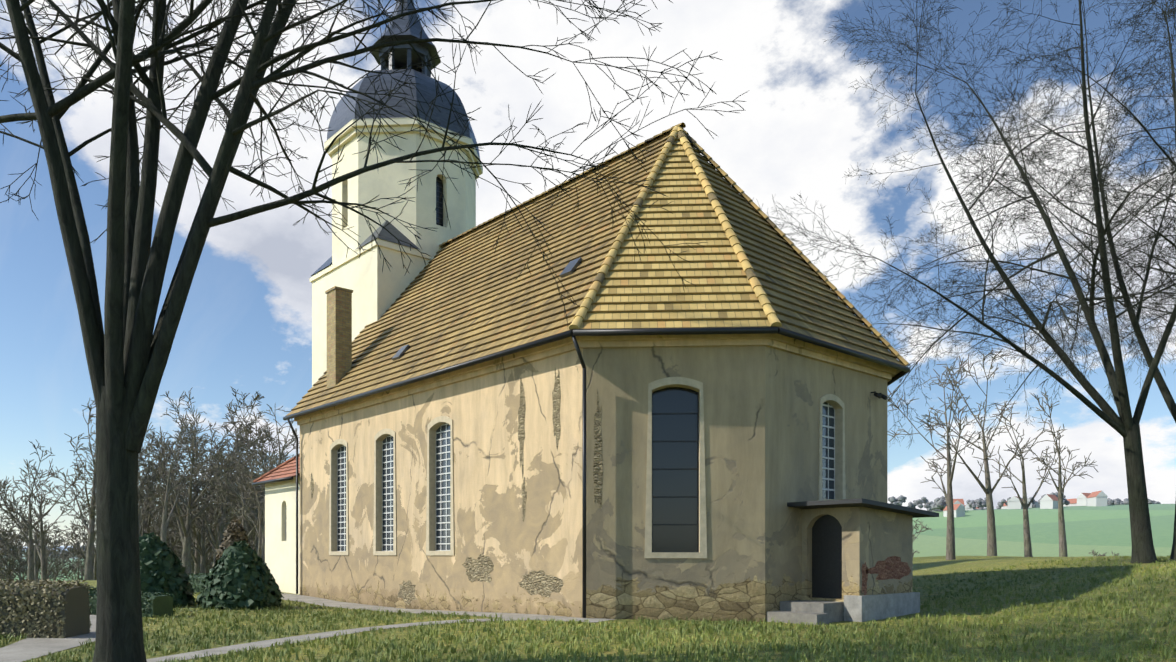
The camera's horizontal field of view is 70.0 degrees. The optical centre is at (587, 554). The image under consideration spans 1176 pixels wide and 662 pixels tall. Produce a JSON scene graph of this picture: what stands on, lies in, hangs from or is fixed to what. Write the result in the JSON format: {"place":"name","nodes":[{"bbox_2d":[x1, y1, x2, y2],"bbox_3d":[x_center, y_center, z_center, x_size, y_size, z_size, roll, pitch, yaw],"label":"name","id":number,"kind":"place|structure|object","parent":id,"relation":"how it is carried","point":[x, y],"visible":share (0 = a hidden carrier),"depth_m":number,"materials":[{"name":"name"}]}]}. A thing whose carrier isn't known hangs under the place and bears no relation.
{"place":"outdoors","nodes":[
{"label":"outdoors","id":0,"kind":"place"},
{"bbox_2d":[0,504,1175,661],"bbox_3d":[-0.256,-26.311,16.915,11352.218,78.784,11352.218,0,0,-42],"label":"ground","id":1,"kind":"structure","parent":0,"point":[1101,530],"depth_m":20.10,"materials":[{"name":"green plant"}]},
{"bbox_2d":[0,579,91,637],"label":"beech hedge","id":2,"kind":"object","parent":1,"relation":"on","point":[52,609],"visible":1,"depth_m":15.78,"materials":[{"name":"brown"}]},
{"bbox_2d":[87,590,174,617],"bbox_3d":[-12.431,1.235,21.270,3.946,0.682,0.859,0,0,13],"label":"hedge","id":3,"kind":"object","parent":1,"relation":"on","point":[154,604],"visible":0.29,"depth_m":20.77,"materials":[{"name":"green plant"}]},
{"bbox_2d":[139,532,195,606],"bbox_3d":[-13.336,0.531,25.591,2.721,2.436,2.641,0,0,-42],"label":"bush","id":4,"kind":"object","parent":1,"relation":"on","point":[162,568],"visible":0.56,"depth_m":25.10,"materials":[{"name":"green plant"}]},
{"bbox_2d":[188,573,208,592],"bbox_3d":[-14.189,1.128,32.292,3.668,0.817,0.978,0,0,35],"label":"hedge","id":5,"kind":"object","parent":1,"relation":"on","point":[197,583],"visible":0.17,"depth_m":32.47,"materials":[{"name":"green plant"}]},
{"bbox_2d":[215,517,250,562],"bbox_3d":[-14.916,-0.001,35.521,1.912,3.254,1.933,0,0,-42],"label":"shrub","id":6,"kind":"object","parent":1,"relation":"on","point":[235,531],"visible":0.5,"depth_m":35.19,"materials":[{"name":"brown plant"}]},
{"bbox_2d":[196,540,283,609],"bbox_3d":[-10.537,0.677,25.397,2.449,2.233,2.400,0,0,29],"label":"bush","id":7,"kind":"object","parent":1,"relation":"on","point":[240,575],"visible":0.98,"depth_m":24.75,"materials":[{"name":"green plant"}]},
{"bbox_2d":[265,476,299,593],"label":"annex walls","id":8,"kind":"structure","parent":1,"relation":"on","point":[280,528],"depth_m":33.16,"materials":[{"name":"paint"}]},
{"bbox_2d":[253,453,299,482],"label":"annex roof","id":9,"kind":"structure","parent":8,"relation":"on","point":[287,468],"depth_m":33.85,"materials":[{"name":"red tile"}]},
{"bbox_2d":[252,476,292,485],"bbox_3d":[-12.419,-2.880,32.964,0.120,0.120,3.880,0,0,-42],"label":"annex gutter","id":10,"kind":"object","parent":9,"relation":"attached to","point":[273,480],"visible":1,"depth_m":32.78,"materials":[{"name":"grey metal"}]},
{"bbox_2d":[0,593,614,661],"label":"paths","id":11,"kind":"structure","parent":1,"relation":"on","point":[24,649],"depth_m":15.91,"materials":[{"name":"grey concrete"}]},
{"bbox_2d":[0,0,749,661],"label":"tree","id":12,"kind":"object","parent":1,"relation":"on","point":[126,346],"visible":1,"depth_m":11.04,"materials":[{"name":"brown plant"}]},
{"bbox_2d":[312,133,475,386],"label":"tower walls","id":13,"kind":"structure","parent":1,"relation":"on","point":[377,292],"depth_m":34.44,"materials":[{"name":"white paint"}]},
{"bbox_2d":[311,220,419,275],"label":"tower skirt roofs","id":14,"kind":"structure","parent":13,"relation":"attached to","point":[383,233],"depth_m":33.98,"materials":[{"name":"grey metal"}]},
{"bbox_2d":[310,117,482,282],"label":"tower cornice","id":15,"kind":"structure","parent":13,"relation":"attached to","point":[350,133],"depth_m":34.39,"materials":[{"name":"beige paint"}]},
{"bbox_2d":[327,0,479,158],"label":"tower dome","id":16,"kind":"structure","parent":13,"relation":"on","point":[404,55],"depth_m":35.27,"materials":[{"name":"blue metal"}]},
{"bbox_2d":[0,347,1118,580],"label":"trees","id":17,"kind":"object","parent":1,"relation":"on","point":[186,521],"visible":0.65,"depth_m":66.81,"materials":[{"name":"brown plant"}]},
{"bbox_2d":[0,492,1160,557],"bbox_3d":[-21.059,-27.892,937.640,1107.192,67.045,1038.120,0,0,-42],"label":"distant treeline","id":18,"kind":"object","parent":1,"relation":"on","point":[938,504],"visible":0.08,"depth_m":652.25,"materials":[{"name":"green plant"}]},
{"bbox_2d":[0,555,1175,661],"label":"grass tufts","id":19,"kind":"object","parent":1,"relation":"on","point":[713,657],"visible":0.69,"depth_m":15.60,"materials":[{"name":"green plant"}]},
{"bbox_2d":[300,346,886,621],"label":"church walls","id":20,"kind":"structure","parent":1,"relation":"on","point":[716,459],"depth_m":20.53,"materials":[{"name":"paint"}]},
{"bbox_2d":[294,333,896,424],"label":"cornice","id":21,"kind":"structure","parent":20,"relation":"on","point":[789,345],"depth_m":20.92,"materials":[{"name":"paint"}]},
{"bbox_2d":[283,327,909,617],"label":"gutters","id":22,"kind":"object","parent":20,"relation":"attached to","point":[574,333],"visible":0.85,"depth_m":19.52,"materials":[{"name":"grey metal"}]},
{"bbox_2d":[310,369,910,605],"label":"exposed masonry patches","id":23,"kind":"object","parent":20,"relation":"attached to","point":[533,582],"depth_m":20.71,"materials":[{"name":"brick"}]},
{"bbox_2d":[871,391,886,399],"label":"floodlights","id":24,"kind":"object","parent":20,"relation":"attached to","point":[880,395],"visible":0.98,"depth_m":22.60,"materials":[{"name":"grey metal"}]},
{"bbox_2d":[766,592,919,624],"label":"porch plinth","id":25,"kind":"structure","parent":1,"relation":"on","point":[854,608],"depth_m":19.46,"materials":[{"name":"grey concrete"}]},
{"bbox_2d":[802,507,912,601],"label":"porch walls","id":26,"kind":"structure","parent":1,"relation":"on","point":[841,546],"depth_m":20.16,"materials":[{"name":"beige paint"}]},
{"bbox_2d":[787,498,938,517],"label":"porch roof","id":27,"kind":"structure","parent":26,"relation":"on","point":[878,505],"depth_m":19.66,"materials":[{"name":"grey metal"}]},
{"bbox_2d":[753,0,1175,563],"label":"tree","id":28,"kind":"object","parent":1,"relation":"on","point":[1124,424],"visible":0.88,"depth_m":28.60,"materials":[{"name":"brown plant"}]},
{"bbox_2d":[943,491,1107,516],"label":"village","id":29,"kind":"object","parent":1,"relation":"on","point":[1096,498],"visible":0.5,"depth_m":584.86,"materials":[{"name":"grey"}]},
{"bbox_2d":[959,0,1175,561],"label":"tree","id":30,"kind":"object","parent":1,"relation":"on","point":[1164,390],"visible":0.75,"depth_m":29.25,"materials":[{"name":"brown plant"}]},
{"bbox_2d":[0,0,1175,546],"label":"sky","id":31,"kind":"structure","parent":0,"point":[245,325],"materials":[{"name":"blue"}]},
{"bbox_3d":[-0.095,-8.785,28.415,12.520,7.810,19.670,0,0,-42],"label":"soffit","id":32,"kind":"object","parent":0,"visible":0},
{"bbox_2d":[286,122,908,415],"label":"roof","id":33,"kind":"structure","parent":32,"relation":"attached to","point":[466,296],"depth_m":23.19,"materials":[{"name":"tile"}]},
{"bbox_2d":[325,286,352,387],"bbox_3d":[-9.007,-7.065,30.375,0.700,4.970,0.800,0,0,-42],"label":"chimney","id":34,"kind":"object","parent":33,"relation":"on","point":[339,332],"visible":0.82,"depth_m":30.11,"materials":[{"name":"brick"}]},
{"bbox_2d":[392,257,582,360],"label":"roof skylights","id":35,"kind":"object","parent":33,"relation":"on","point":[570,267],"visible":0.96,"depth_m":22.43,"materials":[{"name":"grey glass"}]}
]}

